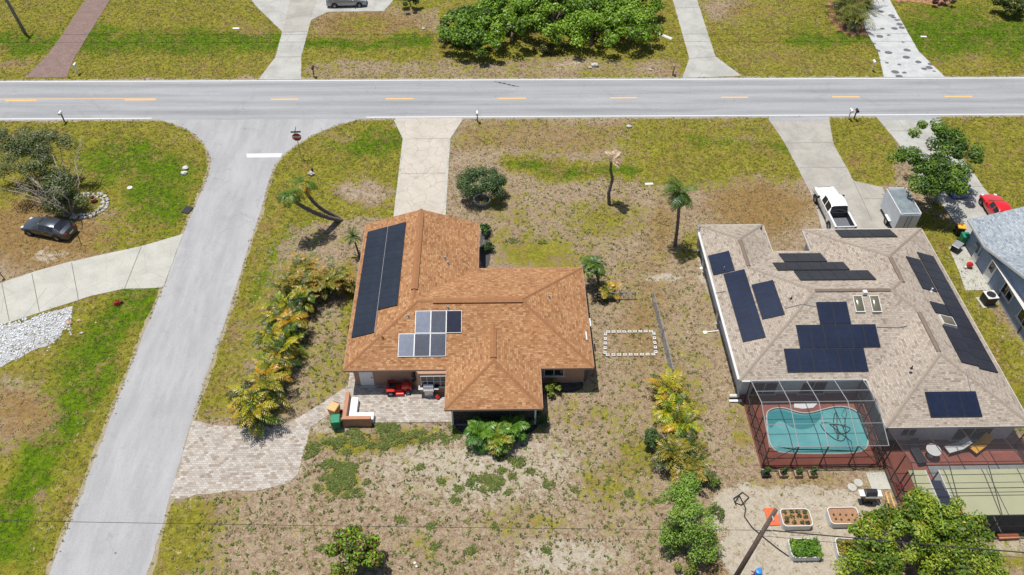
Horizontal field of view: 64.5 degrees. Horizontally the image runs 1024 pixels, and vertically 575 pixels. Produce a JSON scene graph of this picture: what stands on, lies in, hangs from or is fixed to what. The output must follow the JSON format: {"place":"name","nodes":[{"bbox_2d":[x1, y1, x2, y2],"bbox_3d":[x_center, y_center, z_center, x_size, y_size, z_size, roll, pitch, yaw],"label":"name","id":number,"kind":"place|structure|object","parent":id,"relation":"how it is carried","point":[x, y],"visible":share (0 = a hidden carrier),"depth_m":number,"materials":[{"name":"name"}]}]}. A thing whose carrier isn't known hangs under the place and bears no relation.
{"place":"outdoors","nodes":[
{"label":"outdoors","id":0,"kind":"place"},
{"bbox_2d":[25,0,109,77],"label":"brick driveway","id":1,"kind":"structure","parent":0,"point":[57,60],"depth_m":94.39,"materials":[{"name":"brick"}]},
{"bbox_2d":[0,234,182,324],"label":"curved driveway","id":2,"kind":"structure","parent":0,"point":[55,286],"depth_m":67.58,"materials":[{"name":"concrete"}]},
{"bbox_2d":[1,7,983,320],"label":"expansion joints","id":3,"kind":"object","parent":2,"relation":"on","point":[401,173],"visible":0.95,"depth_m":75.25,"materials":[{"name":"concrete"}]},
{"bbox_2d":[49,119,357,574],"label":"side road","id":4,"kind":"structure","parent":0,"point":[132,473],"depth_m":61.62,"materials":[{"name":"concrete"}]},
{"bbox_2d":[170,386,347,498],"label":"paver path","id":5,"kind":"structure","parent":0,"point":[216,459],"depth_m":55.81,"materials":[{"name":"stone"}]},
{"bbox_2d":[252,0,392,79],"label":"concrete driveway","id":6,"kind":"structure","parent":0,"point":[285,63],"depth_m":96.34,"materials":[{"name":"concrete"}]},
{"bbox_2d":[282,0,315,32],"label":"driveway strip","id":7,"kind":"object","parent":6,"relation":"attached to","point":[299,15],"visible":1,"depth_m":99.56,"materials":[{"name":"concrete"}]},
{"bbox_2d":[326,0,366,7],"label":"minivan","id":8,"kind":"object","parent":6,"relation":"on","point":[337,3],"visible":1,"depth_m":100.66,"materials":[{"name":"silver metal"}]},
{"bbox_2d":[395,118,461,215],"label":"concrete driveway","id":9,"kind":"structure","parent":0,"point":[424,156],"depth_m":79.00,"materials":[{"name":"concrete"}]},
{"bbox_2d":[393,120,404,216],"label":"driveway border","id":10,"kind":"object","parent":9,"relation":"on","point":[399,174],"visible":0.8,"depth_m":78.42,"materials":[{"name":"concrete"}]},
{"bbox_2d":[443,119,462,214],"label":"driveway border","id":11,"kind":"object","parent":9,"relation":"on","point":[447,168],"visible":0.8,"depth_m":78.48,"materials":[{"name":"concrete"}]},
{"bbox_2d":[0,0,1023,574],"bbox_3d":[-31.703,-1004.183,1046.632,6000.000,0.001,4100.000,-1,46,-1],"label":"ground","id":12,"kind":"structure","parent":0,"point":[554,252],"depth_m":69.52,"materials":[{"name":"plant"}]},
{"bbox_2d":[0,306,72,366],"bbox_3d":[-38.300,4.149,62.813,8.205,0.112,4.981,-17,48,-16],"label":"gravel","id":13,"kind":"structure","parent":12,"relation":"on","point":[22,328],"depth_m":63.52,"materials":[{"name":"gravel"}]},
{"bbox_2d":[0,124,90,216],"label":"tree","id":14,"kind":"object","parent":12,"relation":"on","point":[59,195],"visible":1,"depth_m":72.26,"materials":[{"name":"green plant"}]},
{"bbox_2d":[21,215,77,240],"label":"parked car","id":15,"kind":"object","parent":12,"relation":"on","point":[56,229],"visible":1,"depth_m":70.59,"materials":[{"name":"grey metal"}]},
{"bbox_2d":[46,120,357,574],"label":"road shoulder","id":16,"kind":"object","parent":12,"relation":"on","point":[170,501],"visible":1,"depth_m":60.68},
{"bbox_2d":[225,377,272,430],"bbox_3d":[-18.570,8.000,57.483,3.828,2.895,3.537,28,51,24],"label":"areca palm","id":17,"kind":"object","parent":12,"relation":"on","point":[241,393],"visible":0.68,"depth_m":57.13,"materials":[{"name":"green plant"}]},
{"bbox_2d":[227,388,285,439],"bbox_3d":[-17.861,8.696,56.963,3.728,2.673,3.605,-22,50,-21],"label":"areca palm","id":18,"kind":"object","parent":12,"relation":"on","point":[257,416],"visible":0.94,"depth_m":56.36,"materials":[{"name":"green plant"}]},
{"bbox_2d":[242,369,291,409],"bbox_3d":[-17.613,7.343,58.242,3.923,2.739,3.971,-1,46,-1],"label":"areca palm","id":19,"kind":"object","parent":12,"relation":"on","point":[267,384],"visible":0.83,"depth_m":57.69,"materials":[{"name":"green plant"}]},
{"bbox_2d":[243,349,292,394],"bbox_3d":[-17.683,6.214,59.246,3.739,2.881,3.990,-1,46,-1],"label":"areca palm","id":20,"kind":"object","parent":12,"relation":"on","point":[264,366],"visible":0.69,"depth_m":58.87,"materials":[{"name":"green plant"}]},
{"bbox_2d":[251,321,288,352],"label":"areca palm","id":21,"kind":"object","parent":12,"relation":"on","point":[267,335],"visible":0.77,"depth_m":60.97,"materials":[{"name":"green plant"}]},
{"bbox_2d":[258,301,296,337],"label":"areca palm","id":22,"kind":"object","parent":12,"relation":"on","point":[270,318],"visible":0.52,"depth_m":62.56,"materials":[{"name":"green plant"}]},
{"bbox_2d":[258,334,301,375],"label":"areca palm","id":23,"kind":"object","parent":12,"relation":"on","point":[287,357],"visible":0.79,"depth_m":59.86,"materials":[{"name":"green plant"}]},
{"bbox_2d":[257,290,311,318],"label":"areca palm","id":24,"kind":"object","parent":12,"relation":"on","point":[281,301],"visible":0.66,"depth_m":63.59,"materials":[{"name":"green plant"}]},
{"bbox_2d":[263,324,306,361],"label":"areca palm","id":25,"kind":"object","parent":12,"relation":"on","point":[295,343],"visible":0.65,"depth_m":61.01,"materials":[{"name":"green plant"}]},
{"bbox_2d":[264,263,310,297],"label":"areca palm","id":26,"kind":"object","parent":12,"relation":"on","point":[282,279],"visible":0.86,"depth_m":64.73,"materials":[{"name":"yellow plant"}]},
{"bbox_2d":[273,299,309,344],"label":"areca palm","id":27,"kind":"object","parent":12,"relation":"on","point":[294,322],"visible":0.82,"depth_m":62.10,"materials":[{"name":"yellow plant"}]},
{"bbox_2d":[277,276,319,313],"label":"areca palm","id":28,"kind":"object","parent":12,"relation":"on","point":[307,294],"visible":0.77,"depth_m":63.97,"materials":[{"name":"green plant"}]},
{"bbox_2d":[281,251,323,279],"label":"areca palm","id":29,"kind":"object","parent":12,"relation":"on","point":[301,260],"visible":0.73,"depth_m":66.32,"materials":[{"name":"yellow plant"}]},
{"bbox_2d":[285,266,323,301],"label":"areca palm","id":30,"kind":"object","parent":12,"relation":"on","point":[302,274],"visible":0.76,"depth_m":64.93,"materials":[{"name":"yellow plant"}]},
{"bbox_2d":[277,185,342,221],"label":"leaning palm","id":31,"kind":"object","parent":12,"relation":"on","point":[290,197],"visible":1,"depth_m":68.00,"materials":[{"name":"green plant"}]},
{"bbox_2d":[288,176,340,217],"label":"leaning palm","id":32,"kind":"object","parent":12,"relation":"on","point":[301,183],"visible":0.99,"depth_m":68.36,"materials":[{"name":"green plant"}]},
{"bbox_2d":[304,262,339,299],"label":"areca palm","id":33,"kind":"object","parent":12,"relation":"on","point":[321,291],"visible":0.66,"depth_m":65.31,"materials":[{"name":"yellow plant"}]},
{"bbox_2d":[314,256,356,295],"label":"areca palm","id":34,"kind":"object","parent":12,"relation":"on","point":[339,275],"visible":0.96,"depth_m":65.72,"materials":[{"name":"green plant"}]},
{"bbox_2d":[324,524,384,574],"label":"bush","id":35,"kind":"object","parent":12,"relation":"on","point":[354,544],"visible":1,"depth_m":48.91,"materials":[{"name":"green plant"}]},
{"bbox_2d":[342,373,451,423],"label":"patio","id":36,"kind":"structure","parent":12,"relation":"on","point":[415,406],"depth_m":58.87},
{"bbox_2d":[342,392,374,426],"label":"patio wall","id":37,"kind":"structure","parent":36,"relation":"on","point":[352,416],"depth_m":57.59,"materials":[{"name":"orange paint"}]},
{"bbox_2d":[386,380,411,395],"bbox_3d":[-8.278,7.236,59.454,1.862,1.100,1.126,-1,46,-2],"label":"lawn tractor","id":38,"kind":"object","parent":36,"relation":"on","point":[398,389],"visible":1,"depth_m":59.32,"materials":[{"name":"red paint"}]},
{"bbox_2d":[190,178,719,574],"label":"weeds","id":39,"kind":"object","parent":12,"relation":"on","point":[343,478],"visible":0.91,"depth_m":54.77,"materials":[{"name":"plant"}]},
{"bbox_2d":[342,209,594,425],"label":"house","id":40,"kind":"structure","parent":12,"relation":"on","point":[434,304],"depth_m":59.98,"materials":[{"name":"tile"}]},
{"bbox_2d":[420,375,445,387],"bbox_3d":[-5.643,6.802,58.562,2.060,1.270,0.140,-1,46,-1],"label":"window","id":41,"kind":"structure","parent":40,"relation":"in","point":[437,380],"depth_m":58.53,"materials":[{"name":"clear glass"}]},
{"bbox_2d":[435,0,508,57],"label":"tree","id":42,"kind":"object","parent":12,"relation":"on","point":[464,21],"visible":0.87,"depth_m":92.19,"materials":[{"name":"green plant"}]},
{"bbox_2d":[464,415,496,454],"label":"palm","id":43,"kind":"object","parent":12,"relation":"on","point":[476,428],"visible":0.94,"depth_m":55.88,"materials":[{"name":"green plant"}]},
{"bbox_2d":[455,164,506,200],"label":"tree","id":44,"kind":"object","parent":12,"relation":"on","point":[494,182],"visible":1,"depth_m":73.58,"materials":[{"name":"green plant"}]},
{"bbox_2d":[480,231,490,267],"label":"gravel bed","id":45,"kind":"object","parent":12,"relation":"on","point":[485,258],"visible":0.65,"depth_m":70.19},
{"bbox_2d":[457,425,535,432],"bbox_3d":[-1.108,10.042,57.707,5.828,0.250,1.550,-1,46,-1],"label":"gravel bed","id":46,"kind":"object","parent":12,"relation":"on","point":[531,428],"visible":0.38,"depth_m":57.59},
{"bbox_2d":[495,414,529,441],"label":"palm","id":47,"kind":"object","parent":46,"relation":"on","point":[517,428],"visible":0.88,"depth_m":56.31,"materials":[{"name":"green plant"}]},
{"bbox_2d":[481,420,516,455],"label":"palm","id":48,"kind":"object","parent":12,"relation":"on","point":[498,441],"visible":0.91,"depth_m":55.61,"materials":[{"name":"green plant"}]},
{"bbox_2d":[469,0,548,42],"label":"tree","id":49,"kind":"object","parent":12,"relation":"on","point":[512,13],"visible":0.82,"depth_m":93.45,"materials":[{"name":"green plant"}]},
{"bbox_2d":[0,75,1023,80],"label":"road shoulder","id":50,"kind":"object","parent":12,"relation":"on","point":[813,76],"visible":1,"depth_m":90.04},
{"bbox_2d":[2,116,1023,121],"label":"road shoulder","id":51,"kind":"object","parent":12,"relation":"on","point":[617,118],"visible":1,"depth_m":84.69},
{"bbox_2d":[518,0,593,44],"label":"tree","id":52,"kind":"object","parent":12,"relation":"on","point":[546,7],"visible":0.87,"depth_m":93.32,"materials":[{"name":"green plant"}]},
{"bbox_2d":[579,255,606,284],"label":"palm tree","id":53,"kind":"object","parent":12,"relation":"on","point":[593,262],"visible":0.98,"depth_m":65.73,"materials":[{"name":"green plant"}]},
{"bbox_2d":[557,0,631,48],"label":"tree","id":54,"kind":"object","parent":12,"relation":"on","point":[596,18],"visible":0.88,"depth_m":93.05,"materials":[{"name":"green plant"}]},
{"bbox_2d":[597,280,621,299],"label":"shrub","id":55,"kind":"object","parent":12,"relation":"on","point":[605,288],"visible":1,"depth_m":66.20,"materials":[{"name":"yellow plant"}]},
{"bbox_2d":[605,149,624,204],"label":"dead palm","id":56,"kind":"object","parent":12,"relation":"on","point":[613,158],"visible":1,"depth_m":71.68,"materials":[{"name":"brown plant"}]},
{"bbox_2d":[598,0,665,43],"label":"tree","id":57,"kind":"object","parent":12,"relation":"on","point":[640,15],"visible":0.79,"depth_m":93.73,"materials":[{"name":"green plant"}]},
{"bbox_2d":[643,427,672,448],"bbox_3d":[10.031,10.684,55.993,2.438,1.795,1.507,28,52,24],"label":"bush","id":58,"kind":"object","parent":12,"relation":"on","point":[651,435],"visible":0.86,"depth_m":55.74,"materials":[{"name":"green plant"}]},
{"bbox_2d":[645,367,689,404],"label":"areca palm","id":59,"kind":"object","parent":12,"relation":"on","point":[668,382],"visible":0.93,"depth_m":58.60,"materials":[{"name":"yellow plant"}]},
{"bbox_2d":[650,433,697,475],"bbox_3d":[10.948,11.276,54.952,3.192,2.462,3.170,14,47,13],"label":"areca palm","id":60,"kind":"object","parent":12,"relation":"on","point":[668,455],"visible":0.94,"depth_m":54.58,"materials":[{"name":"yellow plant"}]},
{"bbox_2d":[650,388,702,427],"bbox_3d":[11.656,8.649,57.929,3.617,1.889,3.723,-1,46,-1],"label":"areca palm","id":61,"kind":"object","parent":12,"relation":"on","point":[666,404],"visible":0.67,"depth_m":57.61,"materials":[{"name":"yellow plant"}]},
{"bbox_2d":[661,174,697,246],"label":"palm tree","id":62,"kind":"object","parent":12,"relation":"on","point":[679,194],"visible":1,"depth_m":66.71,"materials":[{"name":"green plant"}]},
{"bbox_2d":[656,400,704,442],"bbox_3d":[11.804,9.681,56.704,3.157,2.198,2.994,-23,50,-22],"label":"areca palm","id":63,"kind":"object","parent":12,"relation":"on","point":[683,425],"visible":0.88,"depth_m":56.34,"materials":[{"name":"yellow plant"}]},
{"bbox_2d":[666,427,707,460],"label":"areca palm","id":64,"kind":"object","parent":12,"relation":"on","point":[694,442],"visible":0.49,"depth_m":55.38,"materials":[{"name":"green plant"}]},
{"bbox_2d":[658,470,723,563],"bbox_3d":[11.019,14.505,50.754,3.953,4.035,5.571,-1,46,-1],"label":"tree","id":65,"kind":"object","parent":12,"relation":"on","point":[683,497],"visible":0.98,"depth_m":50.03,"materials":[{"name":"green plant"}]},
{"bbox_2d":[670,443,715,483],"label":"areca palm","id":66,"kind":"object","parent":12,"relation":"on","point":[692,466],"visible":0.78,"depth_m":53.97,"materials":[{"name":"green plant"}]},
{"bbox_2d":[734,508,777,574],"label":"utility pole","id":67,"kind":"object","parent":12,"relation":"on","point":[745,560],"visible":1,"depth_m":45.45,"materials":[{"name":"brown wood"}]},
{"bbox_2d":[0,520,700,529],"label":"overhead wire","id":68,"kind":"object","parent":67,"relation":"attached to","point":[365,526],"visible":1,"depth_m":45.34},
{"bbox_2d":[772,530,1023,552],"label":"overhead cable","id":69,"kind":"object","parent":67,"relation":"attached to","point":[897,541],"visible":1,"depth_m":44.84,"materials":[{"name":"metal"}]},
{"bbox_2d":[778,508,812,529],"bbox_3d":[18.359,14.977,52.539,1.950,0.662,1.264,-1,46,-1],"label":"raised bed","id":70,"kind":"object","parent":12,"relation":"on","point":[795,519],"visible":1,"depth_m":52.38,"materials":[{"name":"white metal"}]},
{"bbox_2d":[769,116,829,120],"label":"asphalt apron","id":71,"kind":"object","parent":12,"relation":"on","point":[798,118],"visible":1,"depth_m":84.97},
{"bbox_2d":[786,532,823,560],"bbox_3d":[18.459,16.227,50.798,2.040,1.410,1.381,-1,46,-1],"label":"raised bed","id":72,"kind":"object","parent":12,"relation":"on","point":[806,549],"visible":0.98,"depth_m":50.79,"materials":[{"name":"plant"}]},
{"bbox_2d":[825,507,859,527],"bbox_3d":[21.490,14.917,52.684,2.000,0.594,1.200,-1,46,-1],"label":"raised bed","id":73,"kind":"object","parent":12,"relation":"on","point":[839,517],"visible":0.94,"depth_m":52.55,"materials":[{"name":"white metal"}]},
{"bbox_2d":[828,0,867,35],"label":"mulch bed","id":74,"kind":"object","parent":12,"relation":"on","point":[853,33],"visible":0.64,"depth_m":99.12,"materials":[{"name":"soil"}]},
{"bbox_2d":[827,0,872,21],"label":"areca palm","id":75,"kind":"object","parent":74,"relation":"on","point":[850,5],"visible":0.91,"depth_m":99.11,"materials":[{"name":"green plant"}]},
{"bbox_2d":[833,4,882,33],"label":"areca palm","id":76,"kind":"object","parent":74,"relation":"on","point":[857,16],"visible":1,"depth_m":97.38,"materials":[{"name":"green plant"}]},
{"bbox_2d":[833,537,863,559],"bbox_3d":[21.347,16.456,51.057,1.900,0.771,1.350,4,46,3],"label":"raised bed","id":77,"kind":"object","parent":12,"relation":"on","point":[839,546],"visible":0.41,"depth_m":51.07,"materials":[{"name":"white metal"}]},
{"bbox_2d":[693,224,1023,440],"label":"house","id":78,"kind":"structure","parent":12,"relation":"on","point":[884,314],"depth_m":59.75,"materials":[{"name":"tile"}]},
{"bbox_2d":[748,382,778,395],"bbox_3d":[18.408,7.217,59.015,2.060,2.070,0.140,-1,46,-1],"label":"window","id":79,"kind":"structure","parent":78,"relation":"in","point":[765,388],"depth_m":59.26,"materials":[{"name":"grey glass"}]},
{"bbox_2d":[797,382,828,394],"bbox_3d":[22.007,7.184,59.092,2.060,2.070,0.140,-1,46,-1],"label":"window","id":80,"kind":"structure","parent":78,"relation":"in","point":[814,385],"depth_m":59.32,"materials":[{"name":"grey glass"}]},
{"bbox_2d":[949,428,994,440],"bbox_3d":[32.094,10.069,56.402,2.760,2.070,0.140,-1,46,-1],"label":"window","id":81,"kind":"structure","parent":78,"relation":"in","point":[974,434],"depth_m":56.58,"materials":[{"name":"grey glass"}]},
{"bbox_2d":[858,489,882,503],"bbox_3d":[23.511,13.704,53.429,1.480,1.256,0.668,1,46,0],"label":"grill","id":82,"kind":"object","parent":12,"relation":"on","point":[868,495],"visible":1,"depth_m":53.08,"materials":[{"name":"silver metal"}]},
{"bbox_2d":[866,472,889,489],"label":"paving slab","id":83,"kind":"structure","parent":12,"relation":"on","point":[881,479],"depth_m":54.88,"materials":[{"name":"concrete"}]},
{"bbox_2d":[741,393,1023,467],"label":"pool deck","id":84,"kind":"structure","parent":12,"relation":"on","point":[998,452],"depth_m":56.59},
{"bbox_2d":[744,379,889,465],"bbox_3d":[21.033,9.123,56.362,8.070,3.164,5.545,-1,46,-1],"label":"pool cage","id":85,"kind":"object","parent":84,"relation":"on","point":[828,446],"visible":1,"depth_m":55.48,"materials":[{"name":"grey"}]},
{"bbox_2d":[766,406,868,453],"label":"swimming pool","id":86,"kind":"structure","parent":84,"relation":"in","point":[782,433],"depth_m":57.63,"materials":[{"name":"liquid"}]},
{"bbox_2d":[910,438,927,465],"bbox_3d":[27.928,11.316,55.833,0.620,0.950,1.660,-7,46,-7],"label":"lounge chair","id":87,"kind":"object","parent":84,"relation":"on","point":[917,453],"visible":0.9,"depth_m":55.93,"materials":[{"name":"black plastic"}]},
{"bbox_2d":[943,436,971,455],"bbox_3d":[30.847,10.978,56.198,1.660,0.950,0.620,-12,47,-12],"label":"lounge chair","id":88,"kind":"object","parent":84,"relation":"on","point":[964,443],"visible":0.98,"depth_m":56.17,"materials":[{"name":"white fabric"}]},
{"bbox_2d":[967,432,993,455],"bbox_3d":[32.528,10.873,56.321,1.660,0.950,0.620,-25,51,-23],"label":"lounge chair","id":89,"kind":"object","parent":84,"relation":"on","point":[986,437],"visible":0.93,"depth_m":56.31,"materials":[{"name":"fabric"}]},
{"bbox_2d":[832,485,1010,574],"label":"tree","id":90,"kind":"object","parent":12,"relation":"on","point":[915,512],"visible":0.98,"depth_m":47.99,"materials":[{"name":"green plant"}]},
{"bbox_2d":[886,117,985,204],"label":"tree","id":91,"kind":"object","parent":12,"relation":"on","point":[941,166],"visible":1,"depth_m":72.17,"materials":[{"name":"green plant"}]},
{"bbox_2d":[883,465,1023,534],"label":"patio floor","id":92,"kind":"structure","parent":12,"relation":"on","point":[1012,520],"depth_m":53.70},
{"bbox_2d":[878,443,949,529],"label":"brick patio","id":93,"kind":"structure","parent":92,"relation":"on","point":[896,455],"depth_m":55.62,"materials":[{"name":"brick"}]},
{"bbox_2d":[876,426,1023,533],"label":"patio cage","id":94,"kind":"object","parent":92,"relation":"on","point":[1000,517],"visible":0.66,"depth_m":53.10,"materials":[{"name":"brown metal"}]},
{"bbox_2d":[898,469,1023,514],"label":"panel canopy","id":95,"kind":"object","parent":92,"relation":"on","point":[1011,501],"visible":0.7,"depth_m":52.06,"materials":[{"name":"white paint"}]},
{"bbox_2d":[948,247,990,289],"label":"house pad","id":96,"kind":"object","parent":12,"relation":"on","point":[961,255],"visible":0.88,"depth_m":69.00,"materials":[{"name":"concrete"}]},
{"bbox_2d":[976,290,998,307],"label":"air conditioner","id":97,"kind":"object","parent":12,"relation":"on","point":[988,298],"visible":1,"depth_m":66.13,"materials":[{"name":"metal"}]},
{"bbox_2d":[965,207,1023,342],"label":"house","id":98,"kind":"structure","parent":12,"relation":"on","point":[995,241],"depth_m":67.27,"materials":[{"name":"grey paint"}]},
{"bbox_2d":[991,0,1023,14],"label":"bush","id":99,"kind":"object","parent":12,"relation":"on","point":[1010,6],"visible":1,"depth_m":99.68,"materials":[{"name":"green plant"}]},
{"bbox_2d":[0,77,1023,120],"bbox_3d":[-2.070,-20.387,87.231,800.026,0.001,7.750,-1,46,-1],"label":"road","id":100,"kind":"structure","parent":0,"point":[207,99],"depth_m":87.21,"materials":[{"name":"asphalt"}]},
{"bbox_2d":[5,96,972,100],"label":"line","id":101,"kind":"object","parent":100,"relation":"on","point":[412,98],"visible":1,"depth_m":86.96,"materials":[{"name":"paint"}]},
{"bbox_2d":[0,78,1011,118],"bbox_3d":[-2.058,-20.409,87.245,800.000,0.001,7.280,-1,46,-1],"label":"edge lines","id":102,"kind":"object","parent":100,"relation":"on","point":[520,79],"visible":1,"depth_m":88.67,"materials":[{"name":"paint"}]},
{"bbox_2d":[673,0,741,77],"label":"concrete driveway","id":103,"kind":"structure","parent":0,"point":[697,41],"depth_m":95.23,"materials":[{"name":"concrete"}]},
{"bbox_2d":[770,120,891,228],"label":"wide driveway","id":104,"kind":"structure","parent":0,"point":[820,165],"depth_m":78.82,"materials":[{"name":"concrete"}]},
{"bbox_2d":[812,186,856,228],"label":"pickup truck","id":105,"kind":"object","parent":104,"relation":"on","point":[832,202],"visible":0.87,"depth_m":72.75,"materials":[{"name":"white metal"}]},
{"bbox_2d":[880,187,921,227],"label":"cargo trailer","id":106,"kind":"object","parent":104,"relation":"on","point":[899,207],"visible":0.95,"depth_m":71.94,"materials":[{"name":"white metal"}]},
{"bbox_2d":[863,0,944,76],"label":"spotted driveway","id":107,"kind":"structure","parent":0,"point":[900,54],"depth_m":95.61,"materials":[{"name":"concrete"}]},
{"bbox_2d":[876,116,988,232],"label":"neighbour driveway","id":108,"kind":"structure","parent":0,"point":[961,210],"depth_m":77.81,"materials":[{"name":"concrete"}]},
{"bbox_2d":[978,194,1011,214],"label":"parked car","id":109,"kind":"object","parent":108,"relation":"on","point":[993,203],"visible":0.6,"depth_m":73.95,"materials":[{"name":"red metal"}]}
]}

